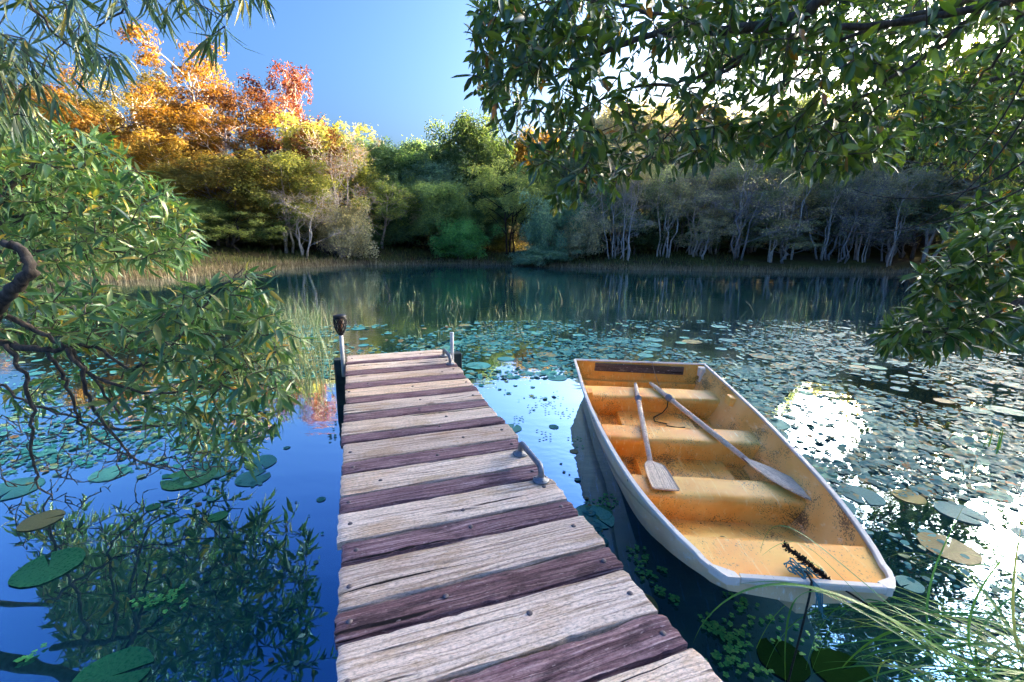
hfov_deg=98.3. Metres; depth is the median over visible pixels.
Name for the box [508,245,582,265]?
round bush
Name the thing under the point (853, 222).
twiggy tree
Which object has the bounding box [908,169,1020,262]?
pale paperbark
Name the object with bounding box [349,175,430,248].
sparse tree
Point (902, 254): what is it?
pale paperbark
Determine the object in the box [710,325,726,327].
lily pad
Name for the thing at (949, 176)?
dense tree
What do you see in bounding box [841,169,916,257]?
dense tree
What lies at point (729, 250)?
sparse tree
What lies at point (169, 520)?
lily pad
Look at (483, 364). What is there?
lily pad
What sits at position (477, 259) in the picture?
bank grass
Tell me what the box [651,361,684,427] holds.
mooring line
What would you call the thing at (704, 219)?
sparse tree
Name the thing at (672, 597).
floating fern
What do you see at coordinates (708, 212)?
pale paperbark
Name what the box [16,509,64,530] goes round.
lily pad
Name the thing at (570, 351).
lily pad
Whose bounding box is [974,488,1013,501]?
lily pad
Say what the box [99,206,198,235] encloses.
dense tree
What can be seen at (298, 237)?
twiggy tree
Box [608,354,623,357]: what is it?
lily pad
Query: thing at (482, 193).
dense tree
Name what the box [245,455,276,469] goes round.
lily pad
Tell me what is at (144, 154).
layered tree
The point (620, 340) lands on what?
lily pad
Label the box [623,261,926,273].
pale reed fringe
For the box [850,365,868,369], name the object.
lily pad
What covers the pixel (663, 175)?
pale paperbark
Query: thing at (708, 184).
pale paperbark
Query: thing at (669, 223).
sparse tree
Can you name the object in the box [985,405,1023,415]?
lily pad
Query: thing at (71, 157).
dense tree
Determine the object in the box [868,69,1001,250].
dense tree
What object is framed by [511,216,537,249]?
round bush
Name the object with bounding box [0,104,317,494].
drooping bush
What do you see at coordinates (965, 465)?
lily pad
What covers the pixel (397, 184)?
tall dark tree
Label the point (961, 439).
lily pad
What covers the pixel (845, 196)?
sparse tree
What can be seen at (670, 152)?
twiggy tree
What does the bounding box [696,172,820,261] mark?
twiggy tree
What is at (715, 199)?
pale paperbark
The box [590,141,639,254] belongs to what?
pale paperbark
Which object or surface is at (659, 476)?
oar
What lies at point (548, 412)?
floating fern
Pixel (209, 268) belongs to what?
brown reed bank
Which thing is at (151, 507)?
lily pad
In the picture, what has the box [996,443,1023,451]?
lily pad
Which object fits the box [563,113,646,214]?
dense tree
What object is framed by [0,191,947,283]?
ground
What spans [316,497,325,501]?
lily pad
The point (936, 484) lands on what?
lily pad
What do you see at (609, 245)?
round bush
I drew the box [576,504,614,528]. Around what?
lily pad
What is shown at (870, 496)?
lily pad
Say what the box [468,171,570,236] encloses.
dense tree
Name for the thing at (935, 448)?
lily pad
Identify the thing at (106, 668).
lily pad
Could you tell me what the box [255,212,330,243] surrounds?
round bush
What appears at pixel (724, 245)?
round bush
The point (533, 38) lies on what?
overhanging tree
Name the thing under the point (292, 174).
layered tree
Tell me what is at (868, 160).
pale paperbark
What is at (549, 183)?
dense tree
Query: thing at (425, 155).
tall dark tree
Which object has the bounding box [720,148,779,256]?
pale paperbark
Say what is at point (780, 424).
lily pad
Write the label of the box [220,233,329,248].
round bush
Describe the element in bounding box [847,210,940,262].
twiggy tree
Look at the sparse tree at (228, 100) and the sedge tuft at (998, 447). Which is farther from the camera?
the sparse tree at (228, 100)
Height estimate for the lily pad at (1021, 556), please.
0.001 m
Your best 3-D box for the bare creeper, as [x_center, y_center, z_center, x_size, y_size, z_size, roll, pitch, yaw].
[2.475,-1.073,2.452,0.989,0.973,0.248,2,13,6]
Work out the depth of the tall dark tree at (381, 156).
32.99 m
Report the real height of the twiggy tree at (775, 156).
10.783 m
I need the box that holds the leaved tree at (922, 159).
[889,36,1023,191]
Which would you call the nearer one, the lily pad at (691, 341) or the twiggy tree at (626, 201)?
the lily pad at (691, 341)
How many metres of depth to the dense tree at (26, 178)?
26.33 m
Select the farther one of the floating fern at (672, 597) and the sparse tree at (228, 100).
the sparse tree at (228, 100)
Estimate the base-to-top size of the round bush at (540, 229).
4.951 m
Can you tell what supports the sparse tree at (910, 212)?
on the ground at (759, 257)
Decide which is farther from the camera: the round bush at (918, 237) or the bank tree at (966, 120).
the round bush at (918, 237)
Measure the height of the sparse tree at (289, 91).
12.283 m
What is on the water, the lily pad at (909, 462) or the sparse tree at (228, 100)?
the lily pad at (909, 462)
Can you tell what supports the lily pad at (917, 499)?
on the water
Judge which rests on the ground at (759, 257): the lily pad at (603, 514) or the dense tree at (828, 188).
the dense tree at (828, 188)
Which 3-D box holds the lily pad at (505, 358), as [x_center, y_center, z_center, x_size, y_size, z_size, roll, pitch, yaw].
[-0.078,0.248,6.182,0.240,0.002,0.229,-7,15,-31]
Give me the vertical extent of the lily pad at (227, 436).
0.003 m
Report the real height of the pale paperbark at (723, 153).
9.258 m
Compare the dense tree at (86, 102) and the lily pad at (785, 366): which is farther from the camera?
the dense tree at (86, 102)
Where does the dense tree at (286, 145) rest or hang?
on the ground at (759, 257)
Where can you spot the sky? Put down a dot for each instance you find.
(388, 66)
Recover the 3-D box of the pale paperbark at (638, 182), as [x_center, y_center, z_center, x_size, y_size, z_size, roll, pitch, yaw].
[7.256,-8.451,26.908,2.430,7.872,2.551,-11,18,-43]
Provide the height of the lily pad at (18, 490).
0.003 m
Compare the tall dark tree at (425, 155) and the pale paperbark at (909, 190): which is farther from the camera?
the tall dark tree at (425, 155)
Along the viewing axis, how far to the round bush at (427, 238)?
32.05 m
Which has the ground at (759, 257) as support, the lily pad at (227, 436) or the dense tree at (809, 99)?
the dense tree at (809, 99)
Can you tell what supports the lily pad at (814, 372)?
on the water
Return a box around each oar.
[634,382,678,490]
[649,382,810,500]
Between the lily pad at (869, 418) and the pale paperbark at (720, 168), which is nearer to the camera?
the lily pad at (869, 418)
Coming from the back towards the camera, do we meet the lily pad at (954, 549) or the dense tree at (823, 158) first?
the dense tree at (823, 158)
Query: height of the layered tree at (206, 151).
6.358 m
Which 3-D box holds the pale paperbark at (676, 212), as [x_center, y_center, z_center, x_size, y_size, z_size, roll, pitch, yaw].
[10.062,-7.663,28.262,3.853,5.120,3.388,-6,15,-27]
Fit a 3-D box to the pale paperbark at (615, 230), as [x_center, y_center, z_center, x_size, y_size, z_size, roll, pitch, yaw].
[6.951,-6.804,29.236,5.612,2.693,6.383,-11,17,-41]
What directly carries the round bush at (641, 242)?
on the ground at (759, 257)
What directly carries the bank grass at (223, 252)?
on the ground at (759, 257)
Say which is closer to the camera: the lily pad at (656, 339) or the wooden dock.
the wooden dock
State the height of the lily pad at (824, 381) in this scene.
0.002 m
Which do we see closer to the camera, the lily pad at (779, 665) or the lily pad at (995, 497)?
the lily pad at (779, 665)
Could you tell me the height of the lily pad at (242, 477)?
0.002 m
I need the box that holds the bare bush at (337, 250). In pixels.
[312,242,365,259]
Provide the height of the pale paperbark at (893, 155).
9.451 m
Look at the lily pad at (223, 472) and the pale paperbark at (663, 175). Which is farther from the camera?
the pale paperbark at (663, 175)
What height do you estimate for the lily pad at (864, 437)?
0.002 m
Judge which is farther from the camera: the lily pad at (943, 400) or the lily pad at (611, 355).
the lily pad at (611, 355)
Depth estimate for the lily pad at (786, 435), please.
3.85 m
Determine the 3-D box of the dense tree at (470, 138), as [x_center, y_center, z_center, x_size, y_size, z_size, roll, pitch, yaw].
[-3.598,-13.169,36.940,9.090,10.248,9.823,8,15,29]
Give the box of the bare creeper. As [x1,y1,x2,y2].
[838,78,1023,236]
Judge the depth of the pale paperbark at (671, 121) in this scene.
32.73 m
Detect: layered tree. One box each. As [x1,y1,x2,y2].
[0,62,227,205]
[63,126,224,238]
[134,132,244,199]
[140,146,328,247]
[223,150,369,252]
[453,156,561,255]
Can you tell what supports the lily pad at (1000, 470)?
on the water
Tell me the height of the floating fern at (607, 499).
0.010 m
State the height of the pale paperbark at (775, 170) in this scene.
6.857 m
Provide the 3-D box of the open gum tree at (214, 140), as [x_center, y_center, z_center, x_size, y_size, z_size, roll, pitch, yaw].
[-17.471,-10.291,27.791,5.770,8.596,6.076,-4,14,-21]
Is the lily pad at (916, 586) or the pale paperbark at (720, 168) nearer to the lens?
the lily pad at (916, 586)
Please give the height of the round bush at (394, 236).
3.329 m
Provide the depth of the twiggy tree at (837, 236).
27.67 m
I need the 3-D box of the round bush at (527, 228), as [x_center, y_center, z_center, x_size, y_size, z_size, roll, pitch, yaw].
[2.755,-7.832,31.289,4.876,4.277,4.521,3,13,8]
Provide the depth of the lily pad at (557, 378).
5.37 m
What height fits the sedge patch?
0.620 m
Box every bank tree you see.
[665,0,1023,176]
[864,184,1023,368]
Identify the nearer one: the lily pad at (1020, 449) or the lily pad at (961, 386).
the lily pad at (1020, 449)
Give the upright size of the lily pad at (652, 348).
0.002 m
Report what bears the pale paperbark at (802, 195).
on the ground at (759, 257)
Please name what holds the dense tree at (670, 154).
on the ground at (759, 257)
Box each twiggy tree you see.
[259,185,363,258]
[289,124,386,256]
[578,180,660,258]
[593,119,701,228]
[661,179,741,252]
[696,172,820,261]
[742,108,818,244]
[765,184,929,262]
[802,163,901,263]
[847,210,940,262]
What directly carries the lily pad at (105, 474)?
on the water
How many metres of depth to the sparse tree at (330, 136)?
27.16 m
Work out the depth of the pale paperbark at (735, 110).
37.52 m
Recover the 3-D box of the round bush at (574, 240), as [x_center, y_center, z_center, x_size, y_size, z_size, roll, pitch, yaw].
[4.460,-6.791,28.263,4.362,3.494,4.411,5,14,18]
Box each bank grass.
[76,243,278,271]
[243,242,756,270]
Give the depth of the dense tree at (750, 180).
32.40 m
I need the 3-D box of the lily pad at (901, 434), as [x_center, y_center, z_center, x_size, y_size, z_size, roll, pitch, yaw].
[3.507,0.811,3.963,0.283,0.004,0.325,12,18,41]
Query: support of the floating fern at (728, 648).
on the water
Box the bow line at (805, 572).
[783,557,829,681]
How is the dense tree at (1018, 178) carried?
on the ground at (759, 257)
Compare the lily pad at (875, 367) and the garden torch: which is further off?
the lily pad at (875, 367)
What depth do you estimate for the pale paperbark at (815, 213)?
29.55 m
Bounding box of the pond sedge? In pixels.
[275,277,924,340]
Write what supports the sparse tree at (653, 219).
on the ground at (759, 257)
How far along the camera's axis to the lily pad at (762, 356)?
6.52 m
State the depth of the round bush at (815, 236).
30.97 m
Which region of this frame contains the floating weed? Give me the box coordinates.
[0,320,1023,680]
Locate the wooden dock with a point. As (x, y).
(471, 544)
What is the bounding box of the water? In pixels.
[0,264,1023,681]
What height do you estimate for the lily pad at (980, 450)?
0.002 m
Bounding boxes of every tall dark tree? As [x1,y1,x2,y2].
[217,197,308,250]
[343,134,416,217]
[376,181,425,247]
[399,141,477,212]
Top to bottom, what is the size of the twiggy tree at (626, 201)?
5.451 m
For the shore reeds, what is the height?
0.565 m
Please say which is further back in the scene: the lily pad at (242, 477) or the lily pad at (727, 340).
the lily pad at (727, 340)
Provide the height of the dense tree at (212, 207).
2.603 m
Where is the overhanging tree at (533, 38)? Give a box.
[451,0,1023,220]
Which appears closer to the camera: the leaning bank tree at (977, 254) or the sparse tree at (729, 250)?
the leaning bank tree at (977, 254)
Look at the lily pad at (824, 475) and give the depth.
3.24 m
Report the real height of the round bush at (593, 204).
4.596 m
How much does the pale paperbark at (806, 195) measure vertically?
8.522 m
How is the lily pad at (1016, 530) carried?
on the water
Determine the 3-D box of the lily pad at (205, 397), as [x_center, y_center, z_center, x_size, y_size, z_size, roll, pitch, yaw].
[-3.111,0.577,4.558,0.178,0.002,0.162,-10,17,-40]
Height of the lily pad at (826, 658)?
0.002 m
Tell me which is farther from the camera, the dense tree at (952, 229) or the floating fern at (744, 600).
the dense tree at (952, 229)
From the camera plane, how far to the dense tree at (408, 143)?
37.27 m
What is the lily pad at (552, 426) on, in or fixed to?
on the water
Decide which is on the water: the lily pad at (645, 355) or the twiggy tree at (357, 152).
the lily pad at (645, 355)
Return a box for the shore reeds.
[291,258,634,269]
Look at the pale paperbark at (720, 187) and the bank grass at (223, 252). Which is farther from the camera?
the pale paperbark at (720, 187)
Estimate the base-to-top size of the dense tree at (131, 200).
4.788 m
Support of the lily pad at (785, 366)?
on the water
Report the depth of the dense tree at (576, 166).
32.33 m
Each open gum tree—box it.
[83,67,177,203]
[112,18,242,200]
[173,99,278,237]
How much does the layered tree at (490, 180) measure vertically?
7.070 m
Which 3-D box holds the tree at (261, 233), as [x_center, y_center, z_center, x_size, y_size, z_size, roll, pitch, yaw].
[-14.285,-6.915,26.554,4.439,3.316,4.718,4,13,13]
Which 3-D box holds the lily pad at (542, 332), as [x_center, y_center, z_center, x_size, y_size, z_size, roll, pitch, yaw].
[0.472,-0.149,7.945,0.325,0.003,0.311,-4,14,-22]
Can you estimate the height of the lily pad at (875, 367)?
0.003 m
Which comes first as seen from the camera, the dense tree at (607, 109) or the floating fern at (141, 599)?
the floating fern at (141, 599)
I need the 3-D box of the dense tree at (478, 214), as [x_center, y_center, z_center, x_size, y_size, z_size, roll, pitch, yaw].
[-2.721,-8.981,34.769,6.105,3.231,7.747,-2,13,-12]
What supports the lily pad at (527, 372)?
on the water
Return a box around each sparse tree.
[171,68,290,223]
[192,211,288,252]
[236,59,326,234]
[289,111,348,249]
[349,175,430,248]
[638,206,687,248]
[639,191,710,237]
[663,212,745,259]
[699,212,771,252]
[739,216,827,263]
[804,161,895,253]
[852,170,956,255]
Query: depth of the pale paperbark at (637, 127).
33.40 m
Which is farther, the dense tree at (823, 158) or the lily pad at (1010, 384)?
the dense tree at (823, 158)
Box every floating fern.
[13,584,188,661]
[513,396,583,446]
[584,493,616,506]
[626,544,679,605]
[697,611,774,681]
[722,591,821,654]
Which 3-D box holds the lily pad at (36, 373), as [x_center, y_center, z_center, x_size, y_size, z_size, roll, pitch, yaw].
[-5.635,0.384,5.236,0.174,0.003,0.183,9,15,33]
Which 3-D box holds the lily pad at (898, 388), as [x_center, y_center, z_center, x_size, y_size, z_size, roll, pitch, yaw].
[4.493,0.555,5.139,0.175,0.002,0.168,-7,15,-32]
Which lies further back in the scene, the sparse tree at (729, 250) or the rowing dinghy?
the sparse tree at (729, 250)
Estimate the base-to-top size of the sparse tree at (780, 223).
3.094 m
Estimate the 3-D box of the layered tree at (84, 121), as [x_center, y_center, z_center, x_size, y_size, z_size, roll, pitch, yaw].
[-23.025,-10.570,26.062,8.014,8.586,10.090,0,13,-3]
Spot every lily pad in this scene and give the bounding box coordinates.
[0,477,44,499]
[8,547,85,586]
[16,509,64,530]
[30,371,45,375]
[71,646,153,681]
[88,464,131,481]
[145,503,160,510]
[160,466,216,489]
[162,401,187,409]
[164,516,178,522]
[194,434,230,450]
[197,462,234,478]
[199,394,218,399]
[208,511,227,520]
[234,469,270,485]
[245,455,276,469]
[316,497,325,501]
[466,362,490,368]
[498,357,514,360]
[508,424,521,431]
[522,371,533,375]
[531,331,546,333]
[536,352,556,357]
[540,370,556,374]
[547,375,566,380]
[549,424,558,428]
[560,348,579,352]
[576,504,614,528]
[589,505,612,519]
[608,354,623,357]
[613,339,630,342]
[637,353,652,356]
[641,342,661,346]
[644,593,657,610]
[645,338,663,341]
[646,347,659,350]
[682,340,701,343]
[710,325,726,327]
[718,338,737,341]
[734,371,758,377]
[737,365,761,371]
[752,353,774,358]
[757,638,810,681]
[770,417,789,429]
[772,363,795,368]
[780,430,788,438]
[800,391,812,394]
[807,369,835,375]
[810,648,872,681]
[812,464,837,478]
[814,379,829,383]
[819,359,837,362]
[828,347,847,351]
[838,484,885,504]
[842,499,855,512]
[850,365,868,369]
[854,395,892,405]
[859,434,889,444]
[864,415,889,423]
[865,365,886,368]
[866,457,888,464]
[877,475,891,482]
[885,425,924,439]
[887,360,907,364]
[890,386,908,390]
[891,489,926,503]
[892,446,918,455]
[895,575,924,592]
[896,460,918,467]
[916,532,982,564]
[917,528,935,536]
[921,444,940,451]
[927,478,952,486]
[933,398,954,403]
[934,501,989,523]
[944,448,996,464]
[946,436,984,447]
[946,459,970,467]
[953,385,981,391]
[961,406,994,414]
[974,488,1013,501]
[976,448,999,455]
[978,367,1012,373]
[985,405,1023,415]
[988,466,1013,475]
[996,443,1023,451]
[1000,351,1018,354]
[1001,382,1023,388]
[1011,527,1023,537]
[1017,573,1023,581]
[1018,554,1023,560]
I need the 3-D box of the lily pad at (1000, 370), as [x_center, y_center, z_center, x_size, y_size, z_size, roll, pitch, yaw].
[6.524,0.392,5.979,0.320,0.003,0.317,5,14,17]
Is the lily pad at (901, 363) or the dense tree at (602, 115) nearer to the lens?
the lily pad at (901, 363)
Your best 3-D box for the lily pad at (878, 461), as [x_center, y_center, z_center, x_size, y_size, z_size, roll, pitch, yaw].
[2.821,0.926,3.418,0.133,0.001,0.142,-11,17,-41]
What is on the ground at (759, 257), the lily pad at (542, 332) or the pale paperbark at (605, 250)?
the pale paperbark at (605, 250)
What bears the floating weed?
on the water
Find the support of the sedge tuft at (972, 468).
in the water
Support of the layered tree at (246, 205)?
on the ground at (759, 257)
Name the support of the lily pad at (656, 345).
on the water
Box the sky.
[0,0,1021,187]
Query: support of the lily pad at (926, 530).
on the water
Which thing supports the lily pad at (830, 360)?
on the water
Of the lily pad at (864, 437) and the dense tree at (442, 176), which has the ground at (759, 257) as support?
the dense tree at (442, 176)
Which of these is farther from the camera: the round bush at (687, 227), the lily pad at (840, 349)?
the round bush at (687, 227)
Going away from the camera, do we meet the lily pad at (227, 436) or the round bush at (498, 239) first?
the lily pad at (227, 436)
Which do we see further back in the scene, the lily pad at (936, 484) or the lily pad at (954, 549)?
the lily pad at (936, 484)
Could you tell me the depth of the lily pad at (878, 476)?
3.15 m
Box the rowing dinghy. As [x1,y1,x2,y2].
[574,359,895,613]
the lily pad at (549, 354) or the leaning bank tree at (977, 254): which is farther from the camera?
the lily pad at (549, 354)
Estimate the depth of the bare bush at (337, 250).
26.72 m
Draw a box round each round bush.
[181,224,232,238]
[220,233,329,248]
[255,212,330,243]
[304,196,380,258]
[365,208,421,248]
[408,211,470,248]
[428,216,504,260]
[455,219,523,250]
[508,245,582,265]
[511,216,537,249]
[517,204,572,245]
[518,188,586,258]
[550,209,612,258]
[554,191,617,254]
[591,235,638,250]
[610,224,677,252]
[657,228,759,250]
[658,210,726,242]
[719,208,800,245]
[792,227,850,254]
[860,229,945,244]
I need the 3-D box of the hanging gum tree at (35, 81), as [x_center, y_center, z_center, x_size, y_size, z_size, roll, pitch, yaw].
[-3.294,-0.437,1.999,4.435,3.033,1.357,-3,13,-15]
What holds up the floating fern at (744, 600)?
on the water
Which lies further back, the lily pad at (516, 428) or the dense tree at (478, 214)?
the dense tree at (478, 214)
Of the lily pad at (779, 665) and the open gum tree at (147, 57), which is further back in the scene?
the open gum tree at (147, 57)
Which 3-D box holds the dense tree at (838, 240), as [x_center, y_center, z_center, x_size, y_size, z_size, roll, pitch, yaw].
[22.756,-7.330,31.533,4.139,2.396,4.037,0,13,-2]
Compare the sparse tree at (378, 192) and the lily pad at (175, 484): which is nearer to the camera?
the lily pad at (175, 484)
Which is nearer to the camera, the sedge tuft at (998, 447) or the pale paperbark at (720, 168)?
the sedge tuft at (998, 447)
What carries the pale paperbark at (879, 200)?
on the ground at (759, 257)
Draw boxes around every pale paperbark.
[577,197,641,253]
[583,216,667,255]
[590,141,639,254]
[593,95,684,163]
[607,96,706,180]
[613,140,655,260]
[616,113,659,233]
[639,163,713,256]
[643,92,732,240]
[646,178,700,257]
[664,189,767,256]
[669,161,735,254]
[676,127,769,181]
[680,168,755,248]
[694,171,738,253]
[706,162,752,252]
[720,109,767,209]
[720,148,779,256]
[725,101,766,124]
[730,191,816,252]
[750,154,806,262]
[758,165,835,252]
[759,140,832,259]
[759,185,838,252]
[791,224,858,252]
[810,168,868,259]
[821,139,904,202]
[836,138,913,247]
[844,173,895,262]
[851,149,891,259]
[875,162,951,266]
[882,209,933,257]
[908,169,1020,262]
[932,166,1013,222]
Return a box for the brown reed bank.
[75,255,361,281]
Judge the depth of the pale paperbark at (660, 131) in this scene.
33.72 m
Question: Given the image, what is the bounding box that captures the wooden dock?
[334,332,722,681]
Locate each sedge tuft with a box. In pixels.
[961,459,978,473]
[983,414,1002,453]
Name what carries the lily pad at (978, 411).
on the water
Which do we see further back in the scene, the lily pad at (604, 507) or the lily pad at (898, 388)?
the lily pad at (898, 388)
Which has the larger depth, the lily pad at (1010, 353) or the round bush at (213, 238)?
the round bush at (213, 238)
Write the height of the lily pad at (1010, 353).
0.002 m
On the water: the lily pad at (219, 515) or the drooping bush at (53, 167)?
the lily pad at (219, 515)
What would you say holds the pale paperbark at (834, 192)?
on the ground at (759, 257)
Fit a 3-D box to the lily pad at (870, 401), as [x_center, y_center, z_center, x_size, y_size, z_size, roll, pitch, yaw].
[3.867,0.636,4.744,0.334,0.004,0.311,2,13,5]
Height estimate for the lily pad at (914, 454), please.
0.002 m
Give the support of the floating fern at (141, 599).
on the water
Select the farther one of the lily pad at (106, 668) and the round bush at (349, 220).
the round bush at (349, 220)
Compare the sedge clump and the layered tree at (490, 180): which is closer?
the sedge clump
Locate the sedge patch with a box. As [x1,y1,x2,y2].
[221,292,344,383]
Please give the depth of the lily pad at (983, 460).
3.50 m
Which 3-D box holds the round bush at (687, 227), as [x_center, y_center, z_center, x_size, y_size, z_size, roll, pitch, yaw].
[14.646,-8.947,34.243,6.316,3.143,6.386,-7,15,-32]
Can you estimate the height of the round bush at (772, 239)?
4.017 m
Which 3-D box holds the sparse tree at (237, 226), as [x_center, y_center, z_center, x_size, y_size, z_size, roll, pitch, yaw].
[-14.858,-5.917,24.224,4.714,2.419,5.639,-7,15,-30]
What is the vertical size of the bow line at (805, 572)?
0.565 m
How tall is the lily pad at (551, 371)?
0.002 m
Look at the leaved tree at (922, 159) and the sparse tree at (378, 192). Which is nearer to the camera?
the leaved tree at (922, 159)
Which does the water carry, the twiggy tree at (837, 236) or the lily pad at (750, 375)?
the lily pad at (750, 375)
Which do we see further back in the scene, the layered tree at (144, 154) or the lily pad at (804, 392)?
the layered tree at (144, 154)
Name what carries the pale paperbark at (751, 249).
on the ground at (759, 257)
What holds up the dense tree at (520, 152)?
on the ground at (759, 257)
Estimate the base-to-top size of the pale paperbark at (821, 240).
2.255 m
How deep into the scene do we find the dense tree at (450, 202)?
29.59 m
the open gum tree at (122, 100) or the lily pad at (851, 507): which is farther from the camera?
the open gum tree at (122, 100)
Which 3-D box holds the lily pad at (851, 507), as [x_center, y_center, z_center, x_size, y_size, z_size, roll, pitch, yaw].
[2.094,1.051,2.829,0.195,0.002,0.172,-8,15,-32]
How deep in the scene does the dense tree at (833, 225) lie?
30.04 m
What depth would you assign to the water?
2.94 m
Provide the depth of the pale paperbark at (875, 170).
28.46 m
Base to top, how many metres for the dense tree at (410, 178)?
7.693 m
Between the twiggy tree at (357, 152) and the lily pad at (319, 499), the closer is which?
the lily pad at (319, 499)
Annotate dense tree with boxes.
[0,87,122,206]
[0,136,90,210]
[26,111,153,215]
[77,154,210,205]
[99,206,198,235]
[146,197,239,244]
[257,107,398,217]
[343,144,433,213]
[392,134,437,183]
[400,159,474,228]
[408,107,517,206]
[408,179,486,254]
[465,206,517,235]
[466,178,511,227]
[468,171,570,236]
[496,122,563,232]
[525,152,609,208]
[540,133,630,213]
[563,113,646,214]
[593,94,671,222]
[600,164,671,254]
[645,125,720,220]
[712,203,797,253]
[717,128,800,218]
[747,85,848,244]
[780,93,879,244]
[798,222,864,251]
[806,206,864,255]
[814,167,860,208]
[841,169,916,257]
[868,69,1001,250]
[874,175,981,258]
[896,50,1022,215]
[965,159,1023,208]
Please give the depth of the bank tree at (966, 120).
4.44 m
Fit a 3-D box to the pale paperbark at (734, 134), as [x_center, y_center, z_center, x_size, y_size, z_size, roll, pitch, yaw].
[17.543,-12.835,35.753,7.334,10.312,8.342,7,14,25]
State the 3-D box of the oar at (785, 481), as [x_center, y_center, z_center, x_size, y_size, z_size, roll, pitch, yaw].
[1.446,0.637,3.306,0.178,0.062,2.042,-1,13,-10]
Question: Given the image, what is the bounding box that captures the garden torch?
[333,314,346,376]
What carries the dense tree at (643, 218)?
on the ground at (759, 257)
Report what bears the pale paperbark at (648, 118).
on the ground at (759, 257)
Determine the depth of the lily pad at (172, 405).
4.32 m
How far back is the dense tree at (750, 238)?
29.23 m
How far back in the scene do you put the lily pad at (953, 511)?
2.77 m
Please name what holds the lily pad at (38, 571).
on the water
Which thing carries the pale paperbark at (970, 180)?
on the ground at (759, 257)
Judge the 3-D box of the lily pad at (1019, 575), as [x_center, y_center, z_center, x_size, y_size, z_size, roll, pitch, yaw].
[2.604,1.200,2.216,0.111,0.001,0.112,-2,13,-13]
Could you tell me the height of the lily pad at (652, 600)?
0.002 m
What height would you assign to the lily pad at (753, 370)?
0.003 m
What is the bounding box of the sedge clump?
[693,512,1023,681]
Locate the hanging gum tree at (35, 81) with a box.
[0,0,276,151]
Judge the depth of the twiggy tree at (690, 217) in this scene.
30.11 m
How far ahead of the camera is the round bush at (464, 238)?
28.75 m

